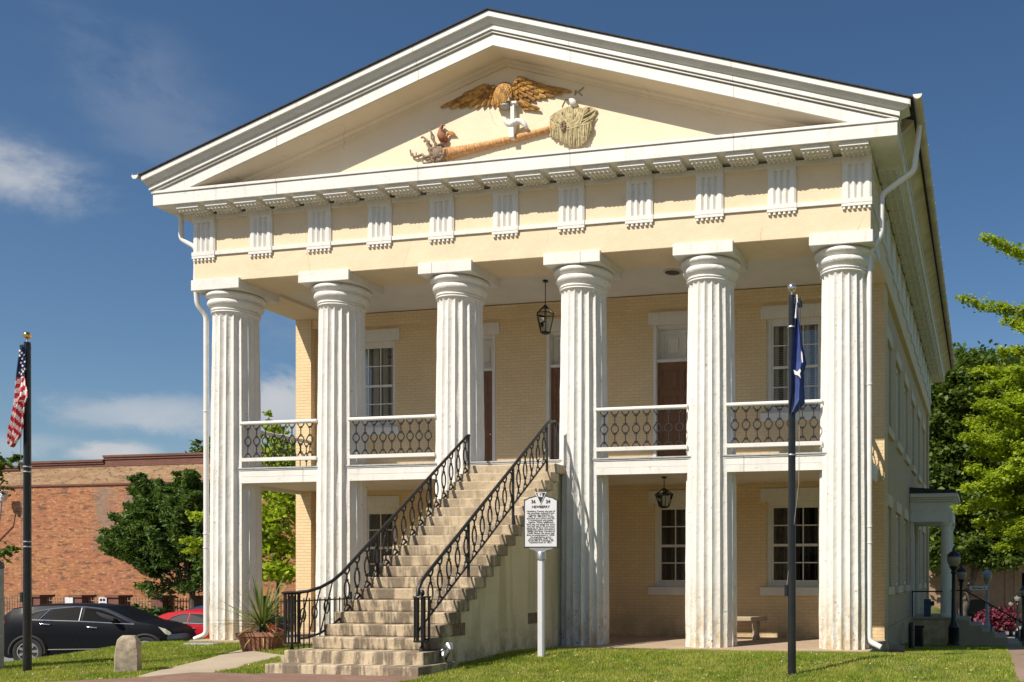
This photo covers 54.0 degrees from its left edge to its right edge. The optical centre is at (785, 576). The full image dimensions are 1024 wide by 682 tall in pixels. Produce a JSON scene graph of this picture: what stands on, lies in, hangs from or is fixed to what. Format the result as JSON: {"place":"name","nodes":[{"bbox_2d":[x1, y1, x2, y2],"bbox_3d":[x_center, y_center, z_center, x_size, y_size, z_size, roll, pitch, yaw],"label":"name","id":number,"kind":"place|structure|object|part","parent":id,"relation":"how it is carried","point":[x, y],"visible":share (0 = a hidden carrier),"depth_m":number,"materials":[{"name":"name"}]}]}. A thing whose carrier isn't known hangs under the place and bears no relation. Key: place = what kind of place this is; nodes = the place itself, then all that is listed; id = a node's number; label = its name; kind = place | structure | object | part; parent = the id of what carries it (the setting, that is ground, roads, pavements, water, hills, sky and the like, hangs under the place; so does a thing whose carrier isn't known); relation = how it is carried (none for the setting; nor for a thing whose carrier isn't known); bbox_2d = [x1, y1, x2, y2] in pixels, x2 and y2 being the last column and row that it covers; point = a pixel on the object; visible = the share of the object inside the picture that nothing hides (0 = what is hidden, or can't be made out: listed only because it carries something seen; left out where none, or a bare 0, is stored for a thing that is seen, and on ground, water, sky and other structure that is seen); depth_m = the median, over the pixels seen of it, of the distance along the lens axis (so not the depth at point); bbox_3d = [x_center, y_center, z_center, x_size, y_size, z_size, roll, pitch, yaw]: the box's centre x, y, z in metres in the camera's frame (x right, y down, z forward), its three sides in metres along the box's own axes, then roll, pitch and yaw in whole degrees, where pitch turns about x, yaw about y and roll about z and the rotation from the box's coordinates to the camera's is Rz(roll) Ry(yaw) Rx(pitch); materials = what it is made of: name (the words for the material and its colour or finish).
{"place":"outdoors","nodes":[
{"label":"outdoors","id":0,"kind":"place"},
{"bbox_2d":[4,657,13,661],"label":"parking lot","id":1,"kind":"structure","parent":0,"point":[6,659],"depth_m":27.95,"materials":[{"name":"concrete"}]},
{"bbox_2d":[0,452,22,562],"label":"street tree","id":2,"kind":"object","parent":1,"relation":"on","point":[8,550],"visible":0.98,"depth_m":21.05,"materials":[{"name":"green plant"}]},
{"bbox_2d":[4,597,22,615],"bbox_3d":[-31.716,1.656,38.812,2.109,1.609,0.040,0,0,12],"label":"iron fence","id":3,"kind":"object","parent":1,"relation":"on","point":[12,600],"visible":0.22,"depth_m":38.85,"materials":[{"name":"metal"}]},
{"bbox_2d":[32,594,54,605],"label":"brick pier","id":4,"kind":"structure","parent":1,"relation":"on","point":[39,599],"depth_m":38.29,"materials":[{"name":"red brick"}]},
{"bbox_2d":[46,597,64,603],"bbox_3d":[-29.401,1.656,38.329,1.503,1.609,0.040,0,0,12],"label":"iron fence","id":5,"kind":"object","parent":1,"relation":"on","point":[55,600],"visible":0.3,"depth_m":38.41,"materials":[{"name":"metal"}]},
{"bbox_2d":[68,595,96,602],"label":"brick pier","id":6,"kind":"structure","parent":1,"relation":"on","point":[80,598],"depth_m":37.87,"materials":[{"name":"red brick"}]},
{"bbox_2d":[65,597,72,602],"bbox_3d":[-28.760,1.030,37.879,0.380,0.400,0.024,0,0,12],"label":"notice","id":7,"kind":"object","parent":6,"relation":"attached to","point":[68,599],"visible":0.64,"depth_m":37.87,"materials":[{"name":"white paper"}]},
{"bbox_2d":[4,603,196,660],"bbox_3d":[-19.805,1.625,27.300,4.562,1.726,2.217,0,0,-12],"label":"parked car","id":8,"kind":"object","parent":1,"relation":"on","point":[62,628],"visible":0.53,"depth_m":26.41,"materials":[{"name":"black paint"}]},
{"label":"window","id":9,"kind":"part","parent":8,"relation":"part of","materials":[{"name":"grey glass"}]},
{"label":"window","id":10,"kind":"part","parent":8,"relation":"part of","materials":[{"name":"black glass"}]},
{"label":"window","id":11,"kind":"part","parent":8,"relation":"part of","materials":[{"name":"black glass"}]},
{"bbox_2d":[105,595,132,604],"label":"brick pier","id":12,"kind":"structure","parent":1,"relation":"on","point":[116,599],"depth_m":37.52,"materials":[{"name":"red brick"}]},
{"bbox_2d":[99,597,106,602],"bbox_3d":[-27.168,1.030,37.544,0.380,0.400,0.028,0,0,12],"label":"notice","id":13,"kind":"object","parent":12,"relation":"attached to","point":[102,599],"visible":0.6,"depth_m":37.54,"materials":[{"name":"silver metal"}]},
{"bbox_2d":[125,598,150,609],"bbox_3d":[-25.659,1.656,37.549,1.517,1.609,0.040,0,0,12],"label":"iron fence","id":14,"kind":"object","parent":1,"relation":"on","point":[136,600],"visible":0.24,"depth_m":37.56,"materials":[{"name":"metal"}]},
{"bbox_2d":[94,467,209,607],"bbox_3d":[-22.868,-0.823,35.102,7.267,6.659,3.472,0,0,12],"label":"dense tree","id":15,"kind":"object","parent":1,"relation":"on","point":[148,531],"visible":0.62,"depth_m":34.34,"materials":[{"name":"green plant"}]},
{"bbox_2d":[129,603,186,615],"bbox_3d":[-24.358,1.858,35.980,4.395,1.685,1.949,0,0,0],"label":"hedge","id":16,"kind":"object","parent":1,"relation":"on","point":[158,611],"visible":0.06,"depth_m":35.83,"materials":[{"name":"green plant"}]},
{"bbox_2d":[150,595,175,609],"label":"brick pier","id":17,"kind":"structure","parent":1,"relation":"on","point":[161,602],"depth_m":37.10,"materials":[{"name":"red brick"}]},
{"bbox_2d":[168,598,189,611],"bbox_3d":[-23.635,1.656,37.127,1.502,1.609,0.040,0,0,12],"label":"iron fence","id":18,"kind":"object","parent":1,"relation":"on","point":[177,601],"visible":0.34,"depth_m":37.16,"materials":[{"name":"black metal"}]},
{"bbox_2d":[179,509,209,556],"bbox_3d":[-19.752,0.115,31.575,0.991,4.732,1.027,0,0,12],"label":"sapling","id":19,"kind":"object","parent":1,"relation":"on","point":[195,516],"visible":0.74,"depth_m":31.42,"materials":[{"name":"green plant"}]},
{"bbox_2d":[157,609,282,638],"bbox_3d":[-18.648,1.765,30.300,4.460,1.446,2.100,0,0,-4],"label":"parked car","id":20,"kind":"object","parent":1,"relation":"on","point":[193,618],"visible":0.08,"depth_m":29.52,"materials":[{"name":"red paint"}]},
{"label":"window","id":21,"kind":"part","parent":20,"relation":"part of","materials":[{"name":"grey glass"}]},
{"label":"window","id":22,"kind":"part","parent":20,"relation":"part of","materials":[{"name":"grey glass"}]},
{"bbox_2d":[187,605,287,630],"bbox_3d":[-20.121,1.730,33.400,4.460,1.516,2.104,0,0,0],"label":"parked car","id":23,"kind":"object","parent":1,"relation":"on","point":[199,607],"visible":0.02,"depth_m":33.10,"materials":[{"name":"red paint"}]},
{"bbox_2d":[263,599,290,630],"bbox_3d":[-19.438,1.656,36.251,1.497,1.609,0.040,0,0,12],"label":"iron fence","id":24,"kind":"object","parent":1,"relation":"on","point":[287,610],"visible":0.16,"depth_m":36.16,"materials":[{"name":"black metal"}]},
{"bbox_2d":[290,596,294,630],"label":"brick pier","id":25,"kind":"structure","parent":1,"relation":"on","point":[294,613],"depth_m":35.81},
{"bbox_2d":[50,672,419,681],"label":"brick pavement","id":26,"kind":"structure","parent":0,"point":[226,677],"depth_m":13.16,"materials":[{"name":"brown brick"}]},
{"bbox_2d":[0,0,1023,465],"label":"sky","id":27,"kind":"structure","parent":0,"point":[95,95],"materials":[{"name":"blue"}]},
{"bbox_2d":[0,607,1023,681],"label":"ground","id":28,"kind":"structure","parent":0,"point":[935,610],"depth_m":14.27,"materials":[{"name":"green plant"}]},
{"bbox_2d":[0,561,4,667],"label":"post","id":29,"kind":"object","parent":28,"relation":"on","point":[2,566],"visible":0.77,"depth_m":15.40,"materials":[{"name":"grey paint"}]},
{"bbox_2d":[20,332,31,671],"bbox_3d":[-12.182,-1.144,15.121,0.199,5.553,0.128,0,0,12],"label":"flagpole","id":30,"kind":"object","parent":28,"relation":"on","point":[26,596],"visible":0.94,"depth_m":15.08,"materials":[{"name":"black metal"}]},
{"bbox_2d":[7,346,27,446],"bbox_3d":[-12.220,-2.861,15.035,0.328,1.611,0.137,0,0,-3],"label":"flag","id":31,"kind":"object","parent":30,"relation":"attached to","point":[15,428],"visible":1,"depth_m":15.03,"materials":[{"name":"red fabric"}]},
{"bbox_2d":[114,635,141,672],"bbox_3d":[-10.312,1.291,14.805,0.326,0.743,0.310,0,0,-24],"label":"stone marker","id":32,"kind":"object","parent":28,"relation":"on","point":[127,654],"visible":0.81,"depth_m":14.69,"materials":[{"name":"stone"}]},
{"bbox_2d":[0,451,295,615],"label":"brick building","id":33,"kind":"structure","parent":28,"relation":"on","point":[74,502],"depth_m":44.70,"materials":[{"name":"red brick"}]},
{"bbox_2d":[0,490,7,520],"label":"wall light","id":34,"kind":"object","parent":33,"relation":"attached to","point":[3,498],"visible":0.96,"depth_m":44.92,"materials":[{"name":"white paint"}]},
{"bbox_2d":[185,436,210,452],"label":"background tree","id":35,"kind":"object","parent":28,"relation":"on","point":[196,442],"visible":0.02,"depth_m":61.11,"materials":[{"name":"green plant"}]},
{"bbox_2d":[183,642,219,645],"bbox_3d":[-11.653,1.355,18.868,0.700,0.050,0.240,0,0,12],"label":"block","id":36,"kind":"object","parent":28,"relation":"on","point":[195,643],"visible":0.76,"depth_m":18.77,"materials":[{"name":"grey concrete"}]},
{"bbox_2d":[196,595,209,605],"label":"brick pier","id":37,"kind":"structure","parent":28,"relation":"on","point":[199,600],"depth_m":36.67,"materials":[{"name":"red brick"}]},
{"bbox_2d":[132,650,283,677],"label":"walkway","id":38,"kind":"structure","parent":28,"relation":"on","point":[234,659],"depth_m":15.80,"materials":[{"name":"concrete"}]},
{"bbox_2d":[209,409,295,630],"bbox_3d":[-14.488,-1.204,27.071,3.313,7.226,2.569,0,0,12],"label":"young tree","id":39,"kind":"object","parent":28,"relation":"on","point":[277,568],"visible":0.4,"depth_m":26.73,"materials":[{"name":"green plant"}]},
{"bbox_2d":[235,631,287,650],"bbox_3d":[-9.983,1.249,18.000,0.688,0.390,0.688,0,0,-8],"label":"planter","id":40,"kind":"object","parent":28,"relation":"on","point":[272,640],"visible":0.68,"depth_m":17.71,"materials":[{"name":"ceramic"}]},
{"bbox_2d":[207,575,301,647],"bbox_3d":[-9.981,0.745,17.932,2.062,1.663,2.181,0,0,12],"label":"yucca plant","id":41,"kind":"object","parent":40,"relation":"in","point":[262,619],"visible":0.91,"depth_m":17.94,"materials":[{"name":"green plant"}]},
{"bbox_2d":[293,591,351,648],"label":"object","id":42,"kind":"structure","parent":28,"relation":"on","point":[330,599],"depth_m":15.28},
{"bbox_2d":[265,420,564,676],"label":"staircase","id":43,"kind":"structure","parent":28,"relation":"on","point":[458,569],"depth_m":15.62,"materials":[{"name":"stone"}]},
{"bbox_2d":[440,642,452,662],"bbox_3d":[-5.006,1.212,13.942,0.235,0.487,0.141,0,0,12],"label":"floodlight","id":44,"kind":"object","parent":28,"relation":"on","point":[448,647],"visible":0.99,"depth_m":13.91,"materials":[{"name":"metal"}]},
{"bbox_2d":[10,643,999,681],"bbox_3d":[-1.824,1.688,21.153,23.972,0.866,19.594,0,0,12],"label":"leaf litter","id":45,"kind":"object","parent":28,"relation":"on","point":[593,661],"visible":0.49,"depth_m":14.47,"materials":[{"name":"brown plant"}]},
{"bbox_2d":[12,642,1004,681],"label":"clover flowers","id":46,"kind":"object","parent":28,"relation":"on","point":[575,655],"visible":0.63,"depth_m":14.91,"materials":[{"name":"white plant"}]},
{"bbox_2d":[524,492,558,656],"bbox_3d":[-4.007,0.023,15.500,0.580,2.815,0.156,0,0,6],"label":"historical marker","id":47,"kind":"object","parent":28,"relation":"on","point":[541,524],"visible":1,"depth_m":15.46,"materials":[{"name":"silver metal"}]},
{"bbox_2d":[131,8,955,653],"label":"courthouse","id":48,"kind":"structure","parent":28,"relation":"on","point":[399,236],"depth_m":18.93,"materials":[{"name":"paint"}]},
{"bbox_2d":[365,328,399,434],"bbox_3d":[-9.872,-4.640,22.662,1.510,2.520,0.350,0,0,12],"label":"window","id":49,"kind":"structure","parent":48,"relation":"in","point":[380,349],"depth_m":22.65,"materials":[{"name":"white paint"}]},
{"bbox_2d":[367,496,399,576],"bbox_3d":[-9.877,-0.755,22.639,1.510,2.330,0.303,0,0,12],"label":"window","id":50,"kind":"structure","parent":48,"relation":"in","point":[376,505],"depth_m":22.64,"materials":[{"name":"white paint"}]},
{"bbox_2d":[483,322,499,460],"bbox_3d":[-7.339,-4.100,22.168,1.510,3.600,0.335,0,0,12],"label":"door","id":51,"kind":"structure","parent":48,"relation":"in","point":[491,328],"depth_m":22.02,"materials":[{"name":"white paint"}]},
{"bbox_2d":[536,280,553,334],"bbox_3d":[-5.079,-5.705,19.977,0.409,1.131,0.360,0,0,12],"label":"porch lantern","id":52,"kind":"object","parent":48,"relation":"hanging from","point":[542,322],"visible":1,"depth_m":19.97,"materials":[{"name":"black metal"}]},
{"bbox_2d":[545,318,560,458],"bbox_3d":[-4.814,-4.100,21.641,1.510,3.600,0.335,0,0,12],"label":"door","id":53,"kind":"structure","parent":48,"relation":"in","point":[553,340],"depth_m":21.68,"materials":[{"name":"white paint"}]},
{"bbox_2d":[655,477,672,507],"bbox_3d":[-2.494,-1.730,19.439,0.409,0.641,0.360,0,0,12],"label":"porch lantern","id":54,"kind":"object","parent":48,"relation":"hanging from","point":[661,493],"visible":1,"depth_m":19.44,"materials":[{"name":"black metal"}]},
{"bbox_2d":[648,490,685,594],"bbox_3d":[-2.300,-0.755,21.059,1.510,2.330,0.303,0,0,12],"label":"window","id":55,"kind":"structure","parent":48,"relation":"in","point":[663,586],"depth_m":21.16,"materials":[{"name":"white paint"}]},
{"bbox_2d":[648,311,687,456],"bbox_3d":[-2.288,-4.100,21.114,1.510,3.600,0.335,0,0,12],"label":"door","id":56,"kind":"structure","parent":48,"relation":"in","point":[669,341],"depth_m":21.12,"materials":[{"name":"white paint"}]},
{"bbox_2d":[663,268,681,274],"bbox_3d":[-2.318,-6.262,19.402,0.380,0.034,0.380,0,0,12],"label":"ceiling light","id":57,"kind":"object","parent":48,"relation":"attached to","point":[671,271],"visible":1,"depth_m":19.33,"materials":[{"name":"black paint"}]},
{"bbox_2d":[737,616,766,639],"bbox_3d":[-0.950,1.097,20.087,1.100,0.485,0.380,0,0,12],"label":"stone bench","id":58,"kind":"object","parent":48,"relation":"on","point":[755,620],"visible":0.49,"depth_m":19.89,"materials":[{"name":"stone"}]},
{"bbox_2d":[760,487,819,595],"bbox_3d":[0.226,-0.755,20.533,1.510,2.330,0.303,0,0,12],"label":"window","id":59,"kind":"structure","parent":48,"relation":"in","point":[805,587],"depth_m":20.58,"materials":[{"name":"white paint"}]},
{"bbox_2d":[760,303,820,421],"bbox_3d":[0.231,-4.640,20.556,1.510,2.520,0.350,0,0,12],"label":"window","id":60,"kind":"structure","parent":48,"relation":"in","point":[774,326],"depth_m":20.61,"materials":[{"name":"white paint"}]},
{"bbox_2d":[888,326,894,441],"bbox_3d":[2.292,-4.400,21.556,0.303,2.440,1.510,0,0,12],"label":"window","id":61,"kind":"structure","parent":48,"relation":"in","point":[891,435],"depth_m":21.88,"materials":[{"name":"white paint"}]},
{"bbox_2d":[888,493,894,594],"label":"window","id":62,"kind":"structure","parent":48,"relation":"in","point":[891,590],"depth_m":22.02,"materials":[{"name":"white paint"}]},
{"bbox_2d":[896,349,903,454],"bbox_3d":[2.803,-4.400,24.003,0.303,2.440,1.510,0,0,12],"label":"window","id":63,"kind":"structure","parent":48,"relation":"in","point":[899,447],"depth_m":24.50,"materials":[{"name":"white paint"}]},
{"bbox_2d":[896,501,903,592],"bbox_3d":[2.803,-0.730,24.003,0.303,2.280,1.510,0,0,12],"label":"window","id":64,"kind":"structure","parent":48,"relation":"in","point":[899,589],"depth_m":24.53,"materials":[{"name":"white paint"}]},
{"bbox_2d":[904,370,910,465],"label":"window","id":65,"kind":"structure","parent":48,"relation":"in","point":[907,460],"depth_m":26.98,"materials":[{"name":"grey glass"}]},
{"bbox_2d":[904,508,910,591],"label":"window","id":66,"kind":"structure","parent":48,"relation":"in","point":[906,513],"depth_m":26.98,"materials":[{"name":"white paint"}]},
{"bbox_2d":[911,390,916,475],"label":"window","id":67,"kind":"structure","parent":48,"relation":"in","point":[913,469],"depth_m":29.37,"materials":[{"name":"grey glass"}]},
{"bbox_2d":[917,406,921,483],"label":"window","id":68,"kind":"structure","parent":48,"relation":"in","point":[919,478],"depth_m":32.11,"materials":[{"name":"grey glass"}]},
{"bbox_2d":[922,419,926,487],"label":"window","id":69,"kind":"structure","parent":48,"relation":"in","point":[923,424],"depth_m":34.91,"materials":[{"name":"grey glass"}]},
{"bbox_2d":[922,526,926,587],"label":"window","id":70,"kind":"structure","parent":48,"relation":"in","point":[924,585],"depth_m":34.91,"materials":[{"name":"white paint"}]},
{"bbox_2d":[784,283,801,675],"bbox_3d":[0.121,-1.318,13.295,0.250,5.628,0.128,0,0,12],"label":"flagpole","id":71,"kind":"object","parent":28,"relation":"on","point":[790,590],"visible":0.98,"depth_m":13.25,"materials":[{"name":"black metal"}]},
{"bbox_2d":[789,295,805,413],"bbox_3d":[0.180,-3.128,13.196,0.243,1.681,0.174,0,0,0],"label":"flag","id":72,"kind":"object","parent":71,"relation":"attached to","point":[798,361],"visible":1,"depth_m":13.23,"materials":[{"name":"blue fabric"}]},
{"bbox_2d":[908,622,914,647],"bbox_3d":[2.880,1.404,21.500,0.156,0.730,0.156,0,0,12],"label":"bollard","id":73,"kind":"object","parent":28,"relation":"on","point":[911,629],"visible":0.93,"depth_m":21.44,"materials":[{"name":"black metal"}]},
{"bbox_2d":[914,625,924,646],"bbox_3d":[3.371,1.580,24.000,0.360,0.660,0.300,0,0,12],"label":"utility box","id":74,"kind":"object","parent":28,"relation":"on","point":[919,635],"visible":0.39,"depth_m":23.87,"materials":[{"name":"black paint"}]},
{"bbox_2d":[947,547,960,645],"bbox_3d":[4.650,0.663,26.000,0.399,2.946,0.393,0,0,12],"label":"street lamp","id":75,"kind":"object","parent":28,"relation":"on","point":[953,559],"visible":0.96,"depth_m":25.91,"materials":[{"name":"black metal"}]},
{"bbox_2d":[956,564,966,615],"bbox_3d":[6.258,1.067,33.500,0.407,2.998,0.401,0,0,12],"label":"street lamp","id":76,"kind":"object","parent":28,"relation":"on","point":[961,573],"visible":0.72,"depth_m":33.44,"materials":[{"name":"black metal"}]},
{"bbox_2d":[910,487,1023,645],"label":"side porch","id":77,"kind":"object","parent":28,"relation":"on","point":[929,507],"visible":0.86,"depth_m":27.72,"materials":[{"name":"paint"}]},
{"bbox_2d":[924,599,933,616],"bbox_3d":[4.293,0.930,28.085,0.300,0.520,0.200,0,0,12],"label":"mailbox","id":78,"kind":"object","parent":77,"relation":"on","point":[928,603],"visible":1,"depth_m":28.00,"materials":[{"name":"black paint"}]},
{"bbox_2d":[929,344,1023,615],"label":"broad tree","id":79,"kind":"object","parent":28,"relation":"on","point":[952,400],"visible":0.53,"depth_m":58.45,"materials":[{"name":"green plant"}]},
{"bbox_2d":[929,559,1023,624],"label":"brick building","id":80,"kind":"structure","parent":28,"relation":"on","point":[1004,586],"depth_m":62.00,"materials":[{"name":"red brick"}]},
{"bbox_2d":[949,232,1023,553],"bbox_3d":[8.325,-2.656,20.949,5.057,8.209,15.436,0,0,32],"label":"bright tree","id":81,"kind":"object","parent":28,"relation":"on","point":[1006,492],"visible":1,"depth_m":16.10,"materials":[{"name":"green plant"}]},
{"bbox_2d":[982,567,992,626],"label":"street lamp","id":82,"kind":"object","parent":28,"relation":"on","point":[986,575],"visible":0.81,"depth_m":42.92,"materials":[{"name":"black metal"}]},
{"bbox_2d":[970,586,988,589],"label":"street sign","id":83,"kind":"object","parent":82,"relation":"attached to","point":[979,587],"visible":1,"depth_m":42.79,"materials":[{"name":"white metal"}]},
{"bbox_2d":[953,339,1023,365],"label":"broad tree","id":84,"kind":"object","parent":28,"relation":"on","point":[958,351],"visible":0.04,"depth_m":80.57,"materials":[{"name":"green plant"}]},
{"bbox_2d":[974,605,1021,633],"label":"flowering shrub","id":85,"kind":"object","parent":28,"relation":"on","point":[1001,621],"visible":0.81,"depth_m":49.49,"materials":[{"name":"pink plant"}]},
{"bbox_2d":[1008,599,1013,636],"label":"street lamp","id":86,"kind":"object","parent":28,"relation":"on","point":[1011,603],"visible":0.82,"depth_m":49.91,"materials":[{"name":"black paint"}]},
{"bbox_2d":[1006,644,1023,680],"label":"side walk","id":87,"kind":"structure","parent":28,"relation":"on","point":[1017,653],"depth_m":15.32,"materials":[{"name":"beige concrete"}]},
{"bbox_2d":[1014,592,1020,639],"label":"street lamp","id":88,"kind":"object","parent":28,"relation":"on","point":[1017,597],"visible":0.9,"depth_m":46.94,"materials":[{"name":"black metal"}]},
{"bbox_2d":[1019,585,1023,640],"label":"street lamp","id":89,"kind":"object","parent":28,"relation":"on","point":[1021,591],"visible":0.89,"depth_m":43.94,"materials":[{"name":"black metal"}]},
{"bbox_2d":[1003,626,1021,637],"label":"street","id":90,"kind":"structure","parent":0,"point":[1007,634],"depth_m":52.57,"materials":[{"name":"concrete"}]}
]}

